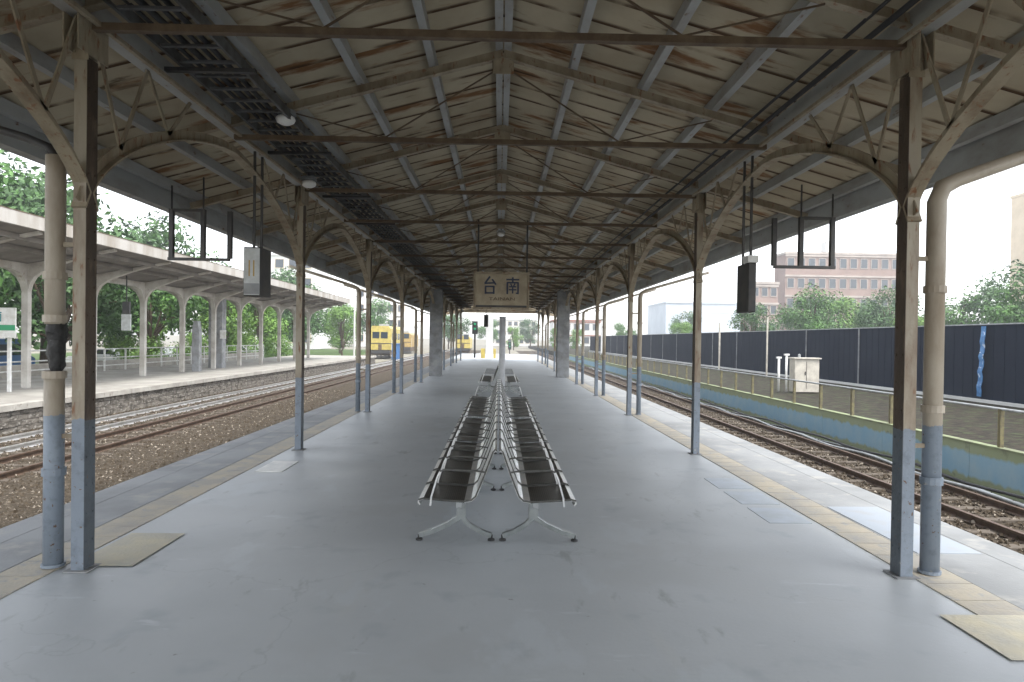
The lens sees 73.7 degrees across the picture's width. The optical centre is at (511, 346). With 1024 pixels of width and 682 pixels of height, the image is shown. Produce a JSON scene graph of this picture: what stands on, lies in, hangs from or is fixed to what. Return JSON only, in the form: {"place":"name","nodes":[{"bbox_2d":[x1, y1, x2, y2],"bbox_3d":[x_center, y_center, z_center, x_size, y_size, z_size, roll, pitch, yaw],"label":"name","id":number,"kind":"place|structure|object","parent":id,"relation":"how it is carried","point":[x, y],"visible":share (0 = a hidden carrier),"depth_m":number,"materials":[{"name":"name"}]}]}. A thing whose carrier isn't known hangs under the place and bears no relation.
{"place":"outdoors","nodes":[
{"label":"outdoors","id":0,"kind":"place"},
{"bbox_2d":[31,349,365,363],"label":"grass bank","id":1,"kind":"structure","parent":0,"point":[346,352],"depth_m":111.91,"materials":[{"name":"plant"}]},
{"bbox_2d":[0,162,14,304],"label":"leafy tree","id":2,"kind":"object","parent":1,"relation":"on","point":[4,182],"visible":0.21,"depth_m":33.42,"materials":[{"name":"green plant"}]},
{"bbox_2d":[0,338,34,365],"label":"parked van","id":3,"kind":"object","parent":1,"relation":"on","point":[3,355],"visible":0.23,"depth_m":36.83,"materials":[{"name":"blue"}]},
{"bbox_2d":[0,149,111,303],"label":"leafy tree","id":4,"kind":"object","parent":1,"relation":"on","point":[7,167],"visible":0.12,"depth_m":49.68,"materials":[{"name":"green plant"}]},
{"bbox_2d":[0,170,145,363],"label":"leafy tree","id":5,"kind":"object","parent":1,"relation":"on","point":[21,199],"visible":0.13,"depth_m":40.35,"materials":[{"name":"green plant"}]},
{"bbox_2d":[0,213,147,353],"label":"leafy tree","id":6,"kind":"object","parent":1,"relation":"on","point":[104,308],"visible":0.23,"depth_m":36.65,"materials":[{"name":"green plant"}]},
{"bbox_2d":[66,349,131,361],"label":"parked car","id":7,"kind":"object","parent":1,"relation":"on","point":[100,354],"visible":0.05,"depth_m":50.76,"materials":[{"name":"white"}]},
{"bbox_2d":[0,352,258,377],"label":"back wall","id":8,"kind":"structure","parent":1,"relation":"on","point":[46,366],"depth_m":39.57,"materials":[{"name":"concrete"}]},
{"bbox_2d":[97,289,168,357],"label":"leafy tree","id":9,"kind":"object","parent":1,"relation":"on","point":[107,344],"visible":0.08,"depth_m":48.20,"materials":[{"name":"green plant"}]},
{"bbox_2d":[106,336,171,359],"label":"bushy shrub","id":10,"kind":"object","parent":1,"relation":"on","point":[134,353],"visible":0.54,"depth_m":45.35,"materials":[{"name":"green plant"}]},
{"bbox_2d":[97,287,207,356],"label":"leafy tree","id":11,"kind":"object","parent":1,"relation":"on","point":[193,303],"visible":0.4,"depth_m":46.27,"materials":[{"name":"green plant"}]},
{"bbox_2d":[104,210,206,340],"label":"leafy tree","id":12,"kind":"object","parent":1,"relation":"on","point":[154,236],"visible":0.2,"depth_m":57.76,"materials":[{"name":"green plant"}]},
{"bbox_2d":[169,331,207,356],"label":"bushy shrub","id":13,"kind":"object","parent":1,"relation":"on","point":[188,340],"visible":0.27,"depth_m":53.83,"materials":[{"name":"green plant"}]},
{"bbox_2d":[174,250,257,335],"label":"leafy tree","id":14,"kind":"object","parent":1,"relation":"on","point":[216,251],"visible":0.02,"depth_m":67.09,"materials":[{"name":"green plant"}]},
{"bbox_2d":[190,299,258,353],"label":"leafy tree","id":15,"kind":"object","parent":1,"relation":"on","point":[231,336],"visible":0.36,"depth_m":58.85,"materials":[{"name":"green plant"}]},
{"bbox_2d":[228,331,266,352],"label":"bushy shrub","id":16,"kind":"object","parent":1,"relation":"on","point":[253,340],"visible":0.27,"depth_m":63.77,"materials":[{"name":"green plant"}]},
{"bbox_2d":[242,304,289,353],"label":"leafy tree","id":17,"kind":"object","parent":1,"relation":"on","point":[269,325],"visible":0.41,"depth_m":68.12,"materials":[{"name":"green plant"}]},
{"bbox_2d":[256,334,292,357],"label":"bushy shrub","id":18,"kind":"object","parent":1,"relation":"on","point":[284,348],"visible":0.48,"depth_m":73.20,"materials":[{"name":"green plant"}]},
{"bbox_2d":[254,266,320,334],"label":"leafy tree","id":19,"kind":"object","parent":1,"relation":"on","point":[286,273],"visible":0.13,"depth_m":87.05,"materials":[{"name":"green plant"}]},
{"bbox_2d":[266,275,326,354],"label":"leafy tree","id":20,"kind":"object","parent":1,"relation":"on","point":[289,318],"visible":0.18,"depth_m":80.47,"materials":[{"name":"green plant"}]},
{"bbox_2d":[304,284,333,354],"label":"leafy tree","id":21,"kind":"object","parent":1,"relation":"on","point":[322,314],"visible":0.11,"depth_m":98.05,"materials":[{"name":"green plant"}]},
{"bbox_2d":[321,304,353,352],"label":"leafy tree","id":22,"kind":"object","parent":1,"relation":"on","point":[343,307],"visible":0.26,"depth_m":110.60,"materials":[{"name":"green plant"}]},
{"bbox_2d":[323,306,361,355],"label":"leafy tree","id":23,"kind":"object","parent":1,"relation":"on","point":[339,316],"visible":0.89,"depth_m":95.46,"materials":[{"name":"green plant"}]},
{"bbox_2d":[349,295,392,333],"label":"leafy tree","id":24,"kind":"object","parent":1,"relation":"on","point":[380,319],"visible":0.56,"depth_m":128.51,"materials":[{"name":"green plant"}]},
{"bbox_2d":[4,333,552,434],"bbox_3d":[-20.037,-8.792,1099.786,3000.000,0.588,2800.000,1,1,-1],"label":"ground","id":25,"kind":"structure","parent":0,"point":[480,344],"depth_m":191.73,"materials":[{"name":"concrete"}]},
{"bbox_2d":[0,205,365,404],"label":"platform","id":26,"kind":"structure","parent":25,"relation":"on","point":[147,270],"depth_m":31.28,"materials":[{"name":"concrete"}]},
{"bbox_2d":[0,308,16,391],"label":"station board","id":27,"kind":"object","parent":26,"relation":"on","point":[8,320],"visible":1,"depth_m":22.20,"materials":[{"name":"white paint"}]},
{"bbox_2d":[121,276,130,330],"bbox_3d":[-16.669,-1.877,29.523,0.400,2.370,0.120,1,1,-1],"label":"hanging placard","id":28,"kind":"object","parent":26,"relation":"hanging from","point":[126,317],"visible":1,"depth_m":29.49,"materials":[{"name":"metal"}]},
{"bbox_2d":[0,345,263,372],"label":"platform railing","id":29,"kind":"object","parent":26,"relation":"on","point":[104,357],"visible":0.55,"depth_m":38.72,"materials":[{"name":"metal"}]},
{"bbox_2d":[192,321,201,371],"bbox_3d":[-16.838,-0.017,36.477,0.370,2.700,0.350,1,1,-1],"label":"concrete post","id":30,"kind":"object","parent":26,"relation":"on","point":[196,347],"visible":1,"depth_m":36.31,"materials":[{"name":"concrete"}]},
{"bbox_2d":[0,358,374,434],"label":"platform wall","id":31,"kind":"structure","parent":25,"relation":"on","point":[20,420],"depth_m":26.21,"materials":[{"name":"stone"}]},
{"bbox_2d":[0,356,376,412],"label":"platform kerb","id":32,"kind":"structure","parent":31,"relation":"on","point":[26,405],"depth_m":26.11,"materials":[{"name":"concrete"}]},
{"bbox_2d":[0,350,480,528],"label":"track bed","id":33,"kind":"object","parent":25,"relation":"on","point":[350,387],"visible":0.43,"depth_m":16.72,"materials":[{"name":"gravel"}]},
{"bbox_2d":[0,350,449,457],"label":"railway track","id":34,"kind":"structure","parent":33,"relation":"on","point":[281,386],"depth_m":23.86,"materials":[{"name":"metal"}]},
{"bbox_2d":[0,351,455,481],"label":"railway track","id":35,"kind":"structure","parent":33,"relation":"on","point":[27,468],"depth_m":19.31,"materials":[{"name":"metal"}]},
{"bbox_2d":[455,334,471,353],"bbox_3d":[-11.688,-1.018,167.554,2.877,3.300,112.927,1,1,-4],"label":"works wagon","id":36,"kind":"object","parent":33,"relation":"on","point":[466,345],"visible":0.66,"depth_m":111.86,"materials":[{"name":"yellow metal"}]},
{"bbox_2d":[243,252,331,348],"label":"pale building","id":37,"kind":"structure","parent":25,"relation":"on","point":[278,262],"depth_m":139.27,"materials":[{"name":"beige tile"}]},
{"bbox_2d":[355,285,412,346],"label":"office building","id":38,"kind":"structure","parent":25,"relation":"on","point":[408,318],"depth_m":189.30,"materials":[{"name":"beige tile"}]},
{"bbox_2d":[371,324,399,357],"bbox_3d":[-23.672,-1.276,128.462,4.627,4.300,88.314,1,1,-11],"label":"maintenance railcar","id":39,"kind":"object","parent":25,"relation":"on","point":[381,338],"visible":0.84,"depth_m":85.71,"materials":[{"name":"yellow metal"}]},
{"bbox_2d":[403,331,417,352],"bbox_3d":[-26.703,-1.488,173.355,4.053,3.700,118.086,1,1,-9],"label":"works wagon","id":40,"kind":"object","parent":25,"relation":"on","point":[408,342],"visible":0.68,"depth_m":115.70,"materials":[{"name":"yellow metal"}]},
{"bbox_2d":[445,314,471,341],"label":"leafy tree","id":41,"kind":"object","parent":25,"relation":"on","point":[464,325],"visible":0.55,"depth_m":149.20,"materials":[{"name":"green plant"}]},
{"bbox_2d":[476,318,499,341],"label":"leafy tree","id":42,"kind":"object","parent":25,"relation":"on","point":[481,332],"visible":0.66,"depth_m":188.70,"materials":[{"name":"green plant"}]},
{"bbox_2d":[481,314,495,357],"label":"signal pillar","id":43,"kind":"structure","parent":25,"relation":"on","point":[490,352],"depth_m":56.97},
{"bbox_2d":[0,0,1023,681],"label":"platform","id":44,"kind":"structure","parent":25,"relation":"on","point":[578,134],"depth_m":5.77,"materials":[{"name":"concrete"}]},
{"bbox_2d":[94,533,184,565],"bbox_3d":[-2.824,1.499,5.076,0.420,0.002,0.780,1,1,-1],"label":"tactile patch","id":45,"kind":"object","parent":44,"relation":"on","point":[131,549],"visible":1,"depth_m":5.06,"materials":[{"name":"tile"}]},
{"bbox_2d":[167,177,232,260],"bbox_3d":[-3.975,-1.626,8.712,0.806,1.062,0.060,1,1,-1],"label":"empty sign frame","id":46,"kind":"object","parent":44,"relation":"hanging from","point":[171,235],"visible":1,"depth_m":8.69,"materials":[{"name":"metal"}]},
{"bbox_2d":[0,353,468,572],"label":"floor strip","id":47,"kind":"object","parent":44,"relation":"on","point":[15,551],"visible":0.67,"depth_m":7.23,"materials":[{"name":"concrete"}]},
{"bbox_2d":[0,353,469,598],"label":"tile strip","id":48,"kind":"object","parent":44,"relation":"on","point":[20,576],"visible":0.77,"depth_m":6.40,"materials":[{"name":"tile"}]},
{"bbox_2d":[243,151,270,297],"bbox_3d":[-2.926,-1.393,7.859,0.190,1.640,0.369,1,1,-1],"label":"hanging sign box","id":49,"kind":"object","parent":44,"relation":"hanging from","point":[257,274],"visible":1,"depth_m":7.73,"materials":[{"name":"metal"}]},
{"bbox_2d":[254,461,298,471],"bbox_3d":[-2.874,1.468,8.365,0.320,0.008,0.700,1,1,-1],"label":"paint patch","id":50,"kind":"object","parent":44,"relation":"on","point":[277,466],"visible":1,"depth_m":8.32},
{"bbox_2d":[275,103,296,125],"bbox_3d":[-2.316,-2.376,6.984,0.220,0.220,0.214,1,1,-1],"label":"ceiling lamp","id":51,"kind":"object","parent":44,"relation":"attached to","point":[282,119],"visible":0.67,"depth_m":6.93,"materials":[{"name":"white"}]},
{"bbox_2d":[103,0,470,308],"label":"cable tray","id":52,"kind":"object","parent":44,"relation":"hanging from","point":[127,13],"visible":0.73,"depth_m":6.43,"materials":[{"name":"black"}]},
{"bbox_2d":[301,172,316,187],"bbox_3d":[-2.760,-2.266,9.278,0.220,0.220,0.214,1,1,-1],"label":"ceiling lamp","id":53,"kind":"object","parent":44,"relation":"attached to","point":[308,181],"visible":0.98,"depth_m":9.21,"materials":[{"name":"white"}]},
{"bbox_2d":[416,410,497,540],"bbox_3d":[-0.456,1.123,6.305,0.637,0.801,2.830,1,1,-1],"label":"steel bench","id":54,"kind":"object","parent":44,"relation":"on","point":[460,469],"visible":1,"depth_m":5.53,"materials":[{"name":"metal"}]},
{"bbox_2d":[448,393,497,469],"bbox_3d":[-0.503,1.095,8.925,0.637,0.801,2.270,1,1,-1],"label":"steel bench","id":55,"kind":"object","parent":44,"relation":"on","point":[479,433],"visible":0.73,"depth_m":8.64,"materials":[{"name":"metal"}]},
{"bbox_2d":[461,379,498,418],"bbox_3d":[-0.561,1.061,12.104,0.637,0.801,3.390,1,1,-1],"label":"steel bench","id":56,"kind":"object","parent":44,"relation":"on","point":[479,400],"visible":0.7,"depth_m":11.75,"materials":[{"name":"metal"}]},
{"bbox_2d":[477,364,498,393],"bbox_3d":[-0.708,0.974,20.202,0.637,0.801,2.830,1,1,-1],"label":"steel bench","id":57,"kind":"object","parent":44,"relation":"on","point":[488,379],"visible":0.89,"depth_m":19.73,"materials":[{"name":"grey metal"}]},
{"bbox_2d":[473,219,529,309],"bbox_3d":[-0.183,-1.455,12.154,0.990,1.590,0.140,1,1,-1],"label":"station name sign","id":58,"kind":"object","parent":44,"relation":"hanging from","point":[501,290],"visible":1,"depth_m":12.11,"materials":[{"name":"beige metal"}]},
{"bbox_2d":[498,317,505,413],"bbox_3d":[-0.213,0.403,14.604,0.240,2.078,0.240,1,1,-1],"label":"post","id":59,"kind":"object","parent":44,"relation":"on","point":[502,331],"visible":0.84,"depth_m":14.55,"materials":[{"name":"grey metal"}]},
{"bbox_2d":[505,370,521,395],"bbox_3d":[-0.059,0.983,20.214,0.637,0.801,2.830,1,1,-1],"label":"steel bench","id":60,"kind":"object","parent":44,"relation":"on","point":[509,379],"visible":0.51,"depth_m":19.36,"materials":[{"name":"grey metal"}]},
{"bbox_2d":[499,379,535,418],"bbox_3d":[0.088,1.070,12.116,0.637,0.801,3.390,1,1,-1],"label":"steel bench","id":61,"kind":"object","parent":44,"relation":"on","point":[507,399],"visible":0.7,"depth_m":11.57,"materials":[{"name":"grey metal"}]},
{"bbox_2d":[499,393,547,469],"bbox_3d":[0.146,1.104,8.937,0.637,0.801,2.270,1,1,-1],"label":"steel bench","id":62,"kind":"object","parent":44,"relation":"on","point":[509,419],"visible":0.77,"depth_m":8.67,"materials":[{"name":"grey metal"}]},
{"bbox_2d":[499,410,577,541],"bbox_3d":[0.193,1.132,6.317,0.637,0.801,2.830,1,1,-1],"label":"steel bench","id":63,"kind":"object","parent":44,"relation":"on","point":[536,474],"visible":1,"depth_m":5.54,"materials":[{"name":"grey metal"}]},
{"bbox_2d":[538,0,890,305],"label":"conduit","id":64,"kind":"object","parent":44,"relation":"attached to","point":[849,34],"visible":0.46,"depth_m":6.29,"materials":[{"name":"black"}]},
{"bbox_2d":[538,0,919,307],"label":"conduit","id":65,"kind":"object","parent":44,"relation":"attached to","point":[902,10],"depth_m":6.11,"materials":[{"name":"black"}]},
{"bbox_2d":[737,156,758,312],"bbox_3d":[2.676,-1.259,7.757,0.120,1.750,0.380,1,1,-1],"label":"hanging sign box","id":66,"kind":"object","parent":44,"relation":"hanging from","point":[746,286],"visible":1,"depth_m":7.64,"materials":[{"name":"metal"}]},
{"bbox_2d":[704,478,811,523],"bbox_3d":[2.460,1.559,7.038,0.380,0.004,1.950,1,1,-1],"label":"paint patch","id":67,"kind":"object","parent":44,"relation":"on","point":[777,515],"visible":1,"depth_m":6.87,"materials":[{"name":"paint"}]},
{"bbox_2d":[526,354,1023,614],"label":"tile strip","id":68,"kind":"object","parent":44,"relation":"on","point":[971,597],"visible":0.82,"depth_m":5.96,"materials":[{"name":"tile"}]},
{"bbox_2d":[940,615,1023,659],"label":"tactile patch","id":69,"kind":"object","parent":68,"relation":"on","point":[1003,635],"visible":1,"depth_m":3.82,"materials":[{"name":"tile"}]},
{"bbox_2d":[529,354,1023,609],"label":"floor strip","id":70,"kind":"object","parent":44,"relation":"on","point":[999,578],"visible":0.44,"depth_m":7.28,"materials":[{"name":"concrete"}]},
{"bbox_2d":[827,506,981,553],"bbox_3d":[3.340,1.578,5.954,0.500,0.005,1.450,1,1,-1],"label":"paint patch","id":71,"kind":"object","parent":70,"relation":"on","point":[877,520],"visible":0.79,"depth_m":6.02,"materials":[{"name":"paint"}]},
{"bbox_2d":[771,185,835,268],"bbox_3d":[3.700,-1.518,8.653,0.806,1.062,0.060,1,1,-1],"label":"empty sign frame","id":72,"kind":"object","parent":44,"relation":"hanging from","point":[832,227],"visible":1,"depth_m":8.63,"materials":[{"name":"metal"}]},
{"bbox_2d":[493,318,536,345],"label":"distant building","id":73,"kind":"structure","parent":25,"relation":"on","point":[510,323],"depth_m":259.97,"materials":[{"name":"beige tile"}]},
{"bbox_2d":[506,326,523,349],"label":"leafy tree","id":74,"kind":"object","parent":25,"relation":"on","point":[515,338],"visible":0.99,"depth_m":169.65,"materials":[{"name":"green plant"}]},
{"bbox_2d":[518,317,540,348],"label":"leafy tree","id":75,"kind":"object","parent":25,"relation":"on","point":[527,330],"visible":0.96,"depth_m":199.69,"materials":[{"name":"green plant"}]},
{"bbox_2d":[549,319,600,345],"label":"depot","id":76,"kind":"structure","parent":25,"relation":"on","point":[589,328],"depth_m":230.42,"materials":[{"name":"white concrete"}]},
{"bbox_2d":[517,351,1023,554],"bbox_3d":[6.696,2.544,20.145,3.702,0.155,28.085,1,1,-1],"label":"ballast stones","id":77,"kind":"object","parent":25,"relation":"on","point":[960,523],"visible":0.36,"depth_m":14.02,"materials":[{"name":"gravel"}]},
{"bbox_2d":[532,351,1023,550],"bbox_3d":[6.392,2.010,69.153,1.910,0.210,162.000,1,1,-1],"label":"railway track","id":78,"kind":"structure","parent":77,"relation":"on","point":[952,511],"depth_m":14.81,"materials":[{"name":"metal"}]},
{"bbox_2d":[591,367,1023,499],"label":"trackside cable","id":79,"kind":"object","parent":77,"relation":"on","point":[957,479],"visible":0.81,"depth_m":16.76,"materials":[{"name":"black plastic"}]},
{"bbox_2d":[592,368,1023,507],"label":"rail","id":80,"kind":"object","parent":77,"relation":"on","point":[999,497],"visible":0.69,"depth_m":16.21,"materials":[{"name":"grey metal"}]},
{"bbox_2d":[593,368,1023,503],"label":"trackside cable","id":81,"kind":"object","parent":77,"relation":"on","point":[802,433],"visible":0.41,"depth_m":19.84,"materials":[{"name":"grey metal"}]},
{"bbox_2d":[569,354,1023,502],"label":"painted wall","id":82,"kind":"structure","parent":25,"relation":"on","point":[986,465],"depth_m":17.45,"materials":[{"name":"paint"}]},
{"bbox_2d":[588,351,1023,447],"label":"wall railing","id":83,"kind":"object","parent":82,"relation":"on","point":[1000,436],"depth_m":19.20,"materials":[{"name":"grey metal"}]},
{"bbox_2d":[774,241,895,329],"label":"brick building","id":84,"kind":"structure","parent":25,"relation":"on","point":[857,276],"depth_m":151.17,"materials":[{"name":"red brick"}]},
{"bbox_2d":[1010,193,1023,311],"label":"tower block","id":85,"kind":"structure","parent":25,"relation":"on","point":[1017,229],"depth_m":138.87,"materials":[{"name":"concrete"}]},
{"bbox_2d":[0,152,1023,340],"label":"sky","id":86,"kind":"structure","parent":0,"point":[979,211],"materials":[{"name":"white"}]},
{"bbox_2d":[682,312,731,332],"bbox_3d":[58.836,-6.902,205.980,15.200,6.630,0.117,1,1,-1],"label":"building","id":87,"kind":"structure","parent":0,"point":[710,322],"depth_m":206.04,"materials":[{"name":"beige tile"}]},
{"bbox_2d":[528,346,1023,450],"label":"fence","id":88,"kind":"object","parent":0,"point":[978,424],"depth_m":22.49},
{"bbox_2d":[612,321,636,335],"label":"leafy tree","id":89,"kind":"object","parent":88,"relation":"on","point":[620,326],"visible":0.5,"depth_m":109.85,"materials":[{"name":"green plant"}]},
{"bbox_2d":[668,321,692,333],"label":"leafy tree","id":90,"kind":"object","parent":88,"relation":"on","point":[684,326],"visible":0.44,"depth_m":90.07,"materials":[{"name":"green plant"}]},
{"bbox_2d":[669,311,701,332],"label":"leafy tree","id":91,"kind":"object","parent":88,"relation":"on","point":[687,316],"visible":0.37,"depth_m":109.83,"materials":[{"name":"green plant"}]},
{"bbox_2d":[647,301,739,333],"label":"warehouse","id":92,"kind":"structure","parent":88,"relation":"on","point":[714,314],"depth_m":206.04,"materials":[{"name":"white metal"}]},
{"bbox_2d":[727,302,782,331],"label":"leafy tree","id":93,"kind":"object","parent":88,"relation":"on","point":[751,318],"visible":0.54,"depth_m":64.04,"materials":[{"name":"green plant"}]},
{"bbox_2d":[740,282,779,331],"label":"apartment block","id":94,"kind":"structure","parent":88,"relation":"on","point":[767,294],"depth_m":138.82,"materials":[{"name":"paint"}]},
{"bbox_2d":[788,354,821,391],"bbox_3d":[11.334,1.021,26.473,1.060,1.480,0.620,1,1,-1],"label":"trackside cabinet","id":95,"kind":"object","parent":88,"relation":"on","point":[804,368],"visible":0.96,"depth_m":26.23,"materials":[{"name":"metal"}]},
{"bbox_2d":[589,323,1023,407],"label":"site hoarding","id":96,"kind":"object","parent":88,"relation":"on","point":[861,357],"visible":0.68,"depth_m":30.17,"materials":[{"name":"grey metal"}]},
{"bbox_2d":[976,326,985,396],"bbox_3d":[15.445,0.496,22.482,0.059,2.313,0.382,1,1,-1],"label":"blue tarp","id":97,"kind":"object","parent":96,"relation":"hanging from","point":[981,360],"visible":1,"depth_m":22.46,"materials":[{"name":"plastic"}]},
{"bbox_2d":[771,281,844,329],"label":"leafy tree","id":98,"kind":"object","parent":88,"relation":"on","point":[797,320],"visible":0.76,"depth_m":71.52,"materials":[{"name":"green plant"}]},
{"bbox_2d":[817,296,862,327],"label":"leafy tree","id":99,"kind":"object","parent":88,"relation":"on","point":[846,310],"visible":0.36,"depth_m":79.64,"materials":[{"name":"green plant"}]},
{"bbox_2d":[851,284,922,327],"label":"leafy tree","id":100,"kind":"object","parent":88,"relation":"on","point":[880,310],"visible":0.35,"depth_m":66.50,"materials":[{"name":"green plant"}]},
{"bbox_2d":[856,296,920,327],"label":"leafy tree","id":101,"kind":"object","parent":88,"relation":"on","point":[893,309],"visible":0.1,"depth_m":76.37,"materials":[{"name":"green plant"}]},
{"bbox_2d":[920,285,992,324],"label":"leafy tree","id":102,"kind":"object","parent":88,"relation":"on","point":[951,318],"visible":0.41,"depth_m":61.59,"materials":[{"name":"green plant"}]},
{"bbox_2d":[967,259,1023,323],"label":"leafy tree","id":103,"kind":"object","parent":88,"relation":"on","point":[988,291],"visible":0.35,"depth_m":60.64,"materials":[{"name":"green plant"}]},
{"bbox_2d":[972,268,1023,323],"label":"leafy tree","id":104,"kind":"object","parent":88,"relation":"on","point":[1009,314],"visible":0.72,"depth_m":46.31,"materials":[{"name":"green plant"}]},
{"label":"platform wall","id":105,"kind":"structure","parent":0,"visible":0},
{"bbox_2d":[0,353,464,542],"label":"platform kerb","id":106,"kind":"structure","parent":105,"relation":"on","point":[14,530],"depth_m":8.02,"materials":[{"name":"concrete"}]},
{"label":"platform wall","id":107,"kind":"structure","parent":0,"visible":0},
{"bbox_2d":[534,354,1023,570],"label":"platform kerb","id":108,"kind":"structure","parent":107,"relation":"on","point":[997,551],"depth_m":7.46,"materials":[{"name":"concrete"}]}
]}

